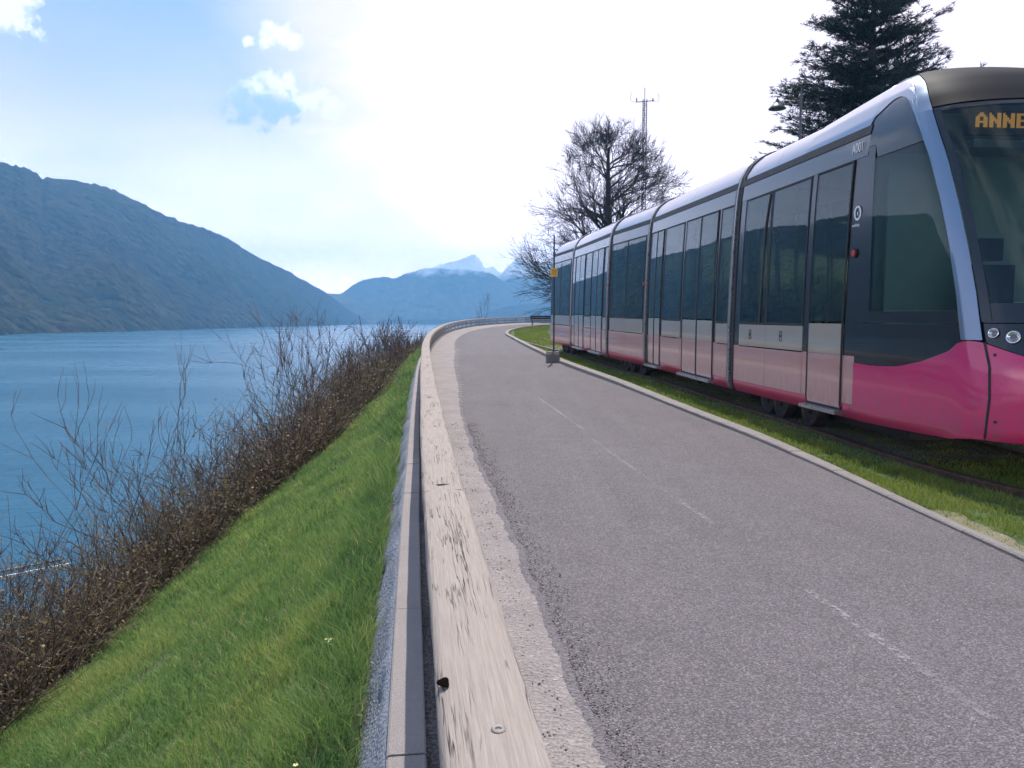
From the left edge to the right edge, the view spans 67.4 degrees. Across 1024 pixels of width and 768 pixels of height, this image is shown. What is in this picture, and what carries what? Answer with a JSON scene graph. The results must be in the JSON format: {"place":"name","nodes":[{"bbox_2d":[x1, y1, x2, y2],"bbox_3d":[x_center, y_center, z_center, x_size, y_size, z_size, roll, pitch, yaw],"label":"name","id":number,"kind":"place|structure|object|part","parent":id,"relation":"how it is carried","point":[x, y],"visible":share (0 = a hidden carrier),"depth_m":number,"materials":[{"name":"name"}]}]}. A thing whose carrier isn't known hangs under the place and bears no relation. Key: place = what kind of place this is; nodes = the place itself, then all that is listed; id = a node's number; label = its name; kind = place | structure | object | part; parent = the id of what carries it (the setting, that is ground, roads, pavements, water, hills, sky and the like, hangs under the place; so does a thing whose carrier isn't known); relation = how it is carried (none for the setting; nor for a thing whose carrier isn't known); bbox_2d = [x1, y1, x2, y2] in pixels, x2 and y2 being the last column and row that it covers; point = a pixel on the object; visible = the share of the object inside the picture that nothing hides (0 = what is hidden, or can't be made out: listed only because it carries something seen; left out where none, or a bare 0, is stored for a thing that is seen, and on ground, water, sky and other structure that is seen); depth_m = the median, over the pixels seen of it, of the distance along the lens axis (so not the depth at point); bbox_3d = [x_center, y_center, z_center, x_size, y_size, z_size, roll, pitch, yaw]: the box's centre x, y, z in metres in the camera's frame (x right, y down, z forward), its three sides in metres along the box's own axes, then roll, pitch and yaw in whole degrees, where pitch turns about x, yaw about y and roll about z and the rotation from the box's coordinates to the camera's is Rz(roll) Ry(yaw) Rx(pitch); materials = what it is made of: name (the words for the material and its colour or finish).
{"place":"outdoors","nodes":[
{"label":"outdoors","id":0,"kind":"place"},
{"bbox_2d":[0,162,370,334],"bbox_3d":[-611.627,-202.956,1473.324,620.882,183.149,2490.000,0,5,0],"label":"mountain","id":1,"kind":"structure","parent":0,"point":[76,256],"depth_m":798.67,"materials":[{"name":"blue stone"}]},
{"bbox_2d":[0,331,470,767],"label":"grass bank","id":2,"kind":"structure","parent":0,"point":[155,668],"depth_m":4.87,"materials":[{"name":"green plant"}]},
{"bbox_2d":[0,498,160,679],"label":"bare shrub","id":3,"kind":"object","parent":2,"relation":"on","point":[18,587],"visible":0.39,"depth_m":9.30,"materials":[{"name":"brown plant"}]},
{"bbox_2d":[132,401,267,511],"bbox_3d":[-5.926,1.920,14.603,2.455,2.918,3.159,0,5,0],"label":"bare shrub","id":4,"kind":"object","parent":2,"relation":"on","point":[169,469],"visible":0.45,"depth_m":14.48,"materials":[{"name":"brown plant"}]},
{"bbox_2d":[189,298,390,431],"bbox_3d":[-4.391,0.347,16.520,2.877,4.426,4.374,1,5,16],"label":"bare shrub","id":5,"kind":"object","parent":2,"relation":"on","point":[312,373],"visible":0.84,"depth_m":16.60,"materials":[{"name":"brown plant"}]},
{"bbox_2d":[242,334,397,415],"bbox_3d":[-5.058,0.211,20.029,4.346,3.187,2.495,2,5,24],"label":"bare shrub","id":6,"kind":"object","parent":2,"relation":"on","point":[355,358],"visible":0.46,"depth_m":19.77,"materials":[{"name":"brown plant"}]},
{"bbox_2d":[292,560,394,766],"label":"dead leaves","id":7,"kind":"object","parent":2,"relation":"on","point":[371,651],"visible":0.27,"depth_m":3.64,"materials":[{"name":"plant"}]},
{"bbox_2d":[323,333,381,393],"bbox_3d":[-4.835,-0.211,23.470,1.824,2.780,2.989,0,5,0],"label":"bare shrub","id":8,"kind":"object","parent":2,"relation":"on","point":[367,354],"visible":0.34,"depth_m":22.71,"materials":[{"name":"brown plant"}]},
{"bbox_2d":[350,315,408,367],"bbox_3d":[-4.889,-1.078,27.688,2.194,2.904,2.195,-2,5,-21],"label":"bare shrub","id":9,"kind":"object","parent":2,"relation":"on","point":[386,345],"visible":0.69,"depth_m":27.54,"materials":[{"name":"brown plant"}]},
{"bbox_2d":[358,359,418,767],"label":"mortar haunch","id":10,"kind":"object","parent":2,"relation":"on","point":[376,717],"visible":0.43,"depth_m":3.69,"materials":[{"name":"grey concrete"}]},
{"bbox_2d":[386,356,426,767],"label":"coping row","id":11,"kind":"object","parent":10,"relation":"on","point":[406,743],"visible":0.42,"depth_m":3.39,"materials":[{"name":"concrete"}]},
{"bbox_2d":[370,318,417,360],"bbox_3d":[-4.975,-1.676,32.174,2.180,2.849,2.058,0,5,0],"label":"bare shrub","id":12,"kind":"object","parent":2,"relation":"on","point":[393,335],"visible":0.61,"depth_m":32.49,"materials":[{"name":"brown plant"}]},
{"bbox_2d":[381,325,426,352],"bbox_3d":[-5.293,-1.795,38.333,2.620,2.309,3.013,0,5,0],"label":"bare shrub","id":13,"kind":"object","parent":2,"relation":"on","point":[417,340],"visible":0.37,"depth_m":38.12,"materials":[{"name":"brown plant"}]},
{"bbox_2d":[0,324,475,647],"bbox_3d":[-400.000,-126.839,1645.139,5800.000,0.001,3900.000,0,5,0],"label":"lake","id":14,"kind":"structure","parent":0,"point":[137,374],"depth_m":76.47,"materials":[{"name":"liquid"}]},
{"bbox_2d":[0,559,69,579],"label":"quay edge","id":15,"kind":"object","parent":14,"relation":"in","point":[11,576],"visible":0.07,"depth_m":25.87,"materials":[{"name":"stone"}]},
{"bbox_2d":[327,293,384,323],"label":"mountain","id":16,"kind":"structure","parent":0,"point":[356,307],"depth_m":2102.74,"materials":[{"name":"blue stone"}]},
{"bbox_2d":[419,449,439,767],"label":"drain gravel","id":17,"kind":"structure","parent":0,"point":[432,753],"depth_m":3.25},
{"bbox_2d":[420,317,550,767],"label":"guardrail","id":18,"kind":"object","parent":17,"relation":"on","point":[486,718],"visible":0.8,"depth_m":1.98,"materials":[{"name":"brown wood"}]},
{"bbox_2d":[340,268,532,319],"bbox_3d":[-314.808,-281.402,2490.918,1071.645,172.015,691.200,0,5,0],"label":"mountain","id":19,"kind":"structure","parent":0,"point":[433,294],"depth_m":2293.81,"materials":[{"name":"blue stone"}]},
{"bbox_2d":[374,303,550,323],"bbox_3d":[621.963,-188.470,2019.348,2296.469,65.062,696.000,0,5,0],"label":"shore","id":20,"kind":"structure","parent":0,"point":[514,311],"depth_m":2002.63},
{"bbox_2d":[433,255,500,276],"bbox_3d":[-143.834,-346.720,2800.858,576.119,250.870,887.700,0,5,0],"label":"snow peak","id":21,"kind":"structure","parent":0,"point":[472,262],"depth_m":2788.90,"materials":[{"name":"white snow"}]},
{"bbox_2d":[0,0,1023,293],"label":"sky","id":22,"kind":"structure","parent":0,"point":[340,144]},
{"bbox_2d":[431,323,605,767],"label":"gravel verge","id":23,"kind":"structure","parent":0,"point":[574,732],"depth_m":3.69,"materials":[{"name":"beige gravel"}]},
{"bbox_2d":[498,258,552,302],"bbox_3d":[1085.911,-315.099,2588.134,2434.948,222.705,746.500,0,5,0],"label":"mountain","id":24,"kind":"structure","parent":0,"point":[505,278],"depth_m":2479.84,"materials":[{"name":"blue stone"}]},
{"bbox_2d":[454,323,1023,767],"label":"path","id":25,"kind":"structure","parent":0,"point":[750,603],"depth_m":4.00,"materials":[{"name":"grey asphalt"}]},
{"bbox_2d":[453,347,619,767],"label":"path edge","id":26,"kind":"object","parent":25,"relation":"on","point":[608,759],"visible":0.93,"depth_m":3.42,"materials":[{"name":"sand"},{"name":"gravel"}]},
{"bbox_2d":[546,351,559,362],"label":"stone block","id":27,"kind":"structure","parent":25,"relation":"on","point":[552,357],"depth_m":21.52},
{"bbox_2d":[551,235,557,351],"bbox_3d":[1.190,-2.561,21.763,0.200,3.280,0.100,0,5,0],"label":"signpost","id":28,"kind":"object","parent":27,"relation":"on","point":[554,272],"visible":1,"depth_m":21.72,"materials":[{"name":"metal"}]},
{"bbox_2d":[448,422,691,767],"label":"loose stones","id":29,"kind":"object","parent":25,"relation":"on","point":[590,704],"visible":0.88,"depth_m":3.66,"materials":[{"name":"grey gravel"}]},
{"bbox_2d":[508,325,1023,548],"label":"lawn","id":30,"kind":"structure","parent":0,"point":[875,456],"depth_m":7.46,"materials":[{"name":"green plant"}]},
{"bbox_2d":[530,316,549,325],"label":"bench","id":31,"kind":"object","parent":30,"relation":"on","point":[539,318],"visible":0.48,"depth_m":62.40,"materials":[{"name":"brown wood"}]},
{"bbox_2d":[495,112,696,317],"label":"bare tree","id":32,"kind":"object","parent":30,"relation":"on","point":[606,216],"visible":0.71,"depth_m":57.42,"materials":[{"name":"brown plant"}]},
{"bbox_2d":[630,93,658,210],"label":"radio mast","id":33,"kind":"object","parent":30,"relation":"on","point":[644,110],"visible":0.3,"depth_m":68.23,"materials":[{"name":"metal"}]},
{"bbox_2d":[505,324,1023,561],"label":"kerbstone row","id":34,"kind":"object","parent":30,"relation":"on","point":[868,485],"visible":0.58,"depth_m":8.09,"materials":[{"name":"concrete"}]},
{"bbox_2d":[512,338,1023,496],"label":"rail","id":35,"kind":"object","parent":30,"relation":"on","point":[971,479],"visible":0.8,"depth_m":8.26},
{"bbox_2d":[542,338,1023,454],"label":"rail","id":36,"kind":"object","parent":30,"relation":"on","point":[997,446],"visible":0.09,"depth_m":8.29,"materials":[{"name":"grey metal"}]},
{"bbox_2d":[768,88,801,139],"bbox_3d":[7.647,-4.434,21.710,0.967,7.619,0.480,0,5,0],"label":"street lamp","id":37,"kind":"object","parent":30,"relation":"on","point":[777,105],"visible":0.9,"depth_m":21.42,"materials":[{"name":"metal"}]},
{"bbox_2d":[550,67,1023,445],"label":"tram","id":38,"kind":"object","parent":30,"relation":"on","point":[861,266],"visible":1,"depth_m":8.29,"materials":[{"name":"metal"}]},
{"bbox_3d":[1.523,-3.259,26.277,0.085,1.803,1.418,-1,5,-9],"label":"window","id":39,"kind":"part","parent":38,"relation":"part of","materials":[{"name":"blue glass"}]},
{"bbox_3d":[1.733,-3.121,24.882,0.085,1.803,1.418,-1,5,-9],"label":"window","id":40,"kind":"part","parent":38,"relation":"part of","materials":[{"name":"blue glass"}]},
{"bbox_3d":[1.909,-2.998,23.634,0.085,1.787,0.411,-1,5,-6],"label":"window","id":41,"kind":"part","parent":38,"relation":"part of","materials":[{"name":"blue glass"}]},
{"bbox_3d":[1.970,-2.477,23.035,0.088,2.710,0.662,-1,5,-6],"label":"door","id":42,"kind":"part","parent":38,"relation":"part of","materials":[{"name":"paint"}]},
{"bbox_3d":[2.042,-2.412,22.374,0.088,2.710,0.662,-1,5,-6],"label":"door","id":43,"kind":"part","parent":38,"relation":"part of","materials":[{"name":"paint"}]},
{"bbox_3d":[2.141,-2.787,21.498,0.085,1.794,0.822,-1,5,-6],"label":"window","id":44,"kind":"part","parent":38,"relation":"part of","materials":[{"name":"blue glass"}]},
{"bbox_3d":[2.224,-2.246,20.695,0.088,2.710,0.662,-1,5,-6],"label":"door","id":45,"kind":"part","parent":38,"relation":"part of","materials":[{"name":"paint"}]},
{"bbox_3d":[2.296,-2.181,20.034,0.088,2.710,0.662,-1,5,-6],"label":"door","id":46,"kind":"part","parent":38,"relation":"part of","materials":[{"name":"paint"}]},
{"bbox_3d":[2.373,-2.575,19.362,0.085,1.787,0.411,-1,5,-6],"label":"window","id":47,"kind":"part","parent":38,"relation":"part of","materials":[{"name":"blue glass"}]},
{"bbox_3d":[2.538,-2.464,18.231,0.085,1.801,1.248,-1,5,-9],"label":"window","id":48,"kind":"part","parent":38,"relation":"part of","materials":[{"name":"blue glass"}]},
{"bbox_3d":[2.733,-2.342,17.005,0.085,1.801,1.248,-1,5,-9],"label":"window","id":49,"kind":"part","parent":38,"relation":"part of","materials":[{"name":"blue glass"}]},
{"bbox_3d":[2.899,-1.762,15.796,0.088,2.706,0.414,0,5,-6],"label":"door","id":50,"kind":"part","parent":38,"relation":"part of","materials":[{"name":"paint"}]},
{"bbox_3d":[2.941,-1.721,15.380,0.088,2.706,0.414,0,5,-6],"label":"door","id":51,"kind":"part","parent":38,"relation":"part of","materials":[{"name":"paint"}]},
{"bbox_3d":[3.037,-2.092,14.469,0.085,1.799,1.131,0,5,-6],"label":"window","id":52,"kind":"part","parent":38,"relation":"part of","materials":[{"name":"blue glass"}]},
{"bbox_3d":[3.137,-1.528,13.431,0.088,2.712,0.775,0,5,-6],"label":"door","id":53,"kind":"part","parent":38,"relation":"part of","materials":[{"name":"paint"}]},
{"bbox_3d":[3.215,-1.452,12.657,0.088,2.712,0.775,0,5,-6],"label":"door","id":54,"kind":"part","parent":38,"relation":"part of","materials":[{"name":"paint"}]},
{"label":"window","id":55,"kind":"part","parent":38,"relation":"part of","materials":[{"name":"black glass"}]},
{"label":"window","id":56,"kind":"part","parent":38,"relation":"part of","materials":[{"name":"black glass"}]},
{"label":"window","id":57,"kind":"part","parent":38,"relation":"part of","materials":[{"name":"black glass"}]},
{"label":"door","id":58,"kind":"part","parent":38,"relation":"part of","materials":[{"name":"paint"}]},
{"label":"door","id":59,"kind":"part","parent":38,"relation":"part of","materials":[{"name":"paint"}]},
{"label":"inner door","id":60,"kind":"part","parent":38,"relation":"part of","materials":[{"name":"glass"}]},
{"bbox_2d":[750,0,987,161],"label":"cedar tree","id":61,"kind":"object","parent":30,"relation":"on","point":[858,71],"visible":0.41,"depth_m":28.47,"materials":[{"name":"green plant"}]},
{"bbox_2d":[932,510,1023,551],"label":"verge patch","id":62,"kind":"object","parent":30,"relation":"on","point":[984,530],"visible":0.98,"depth_m":5.10,"materials":[{"name":"beige gravel"}]},
{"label":"shore slope","id":63,"kind":"structure","parent":0,"visible":0},
{"bbox_2d":[1,360,177,617],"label":"bare shrub","id":64,"kind":"object","parent":63,"relation":"on","point":[107,525],"visible":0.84,"depth_m":10.64,"materials":[{"name":"brown plant"}]},
{"bbox_2d":[2,338,273,567],"bbox_3d":[-6.500,1.478,12.595,2.798,4.639,4.812,3,5,31],"label":"bare shrub","id":65,"kind":"object","parent":63,"relation":"on","point":[102,459],"visible":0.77,"depth_m":12.92,"materials":[{"name":"brown plant"}]},
{"bbox_2d":[0,321,512,765],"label":"bramble hedge","id":66,"kind":"object","parent":63,"relation":"on","point":[32,664],"visible":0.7,"depth_m":10.88,"materials":[{"name":"brown plant"}]},
{"bbox_2d":[479,293,488,317],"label":"sapling","id":67,"kind":"object","parent":63,"relation":"on","point":[484,304],"visible":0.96,"depth_m":73.62,"materials":[{"name":"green plant"}]}
]}

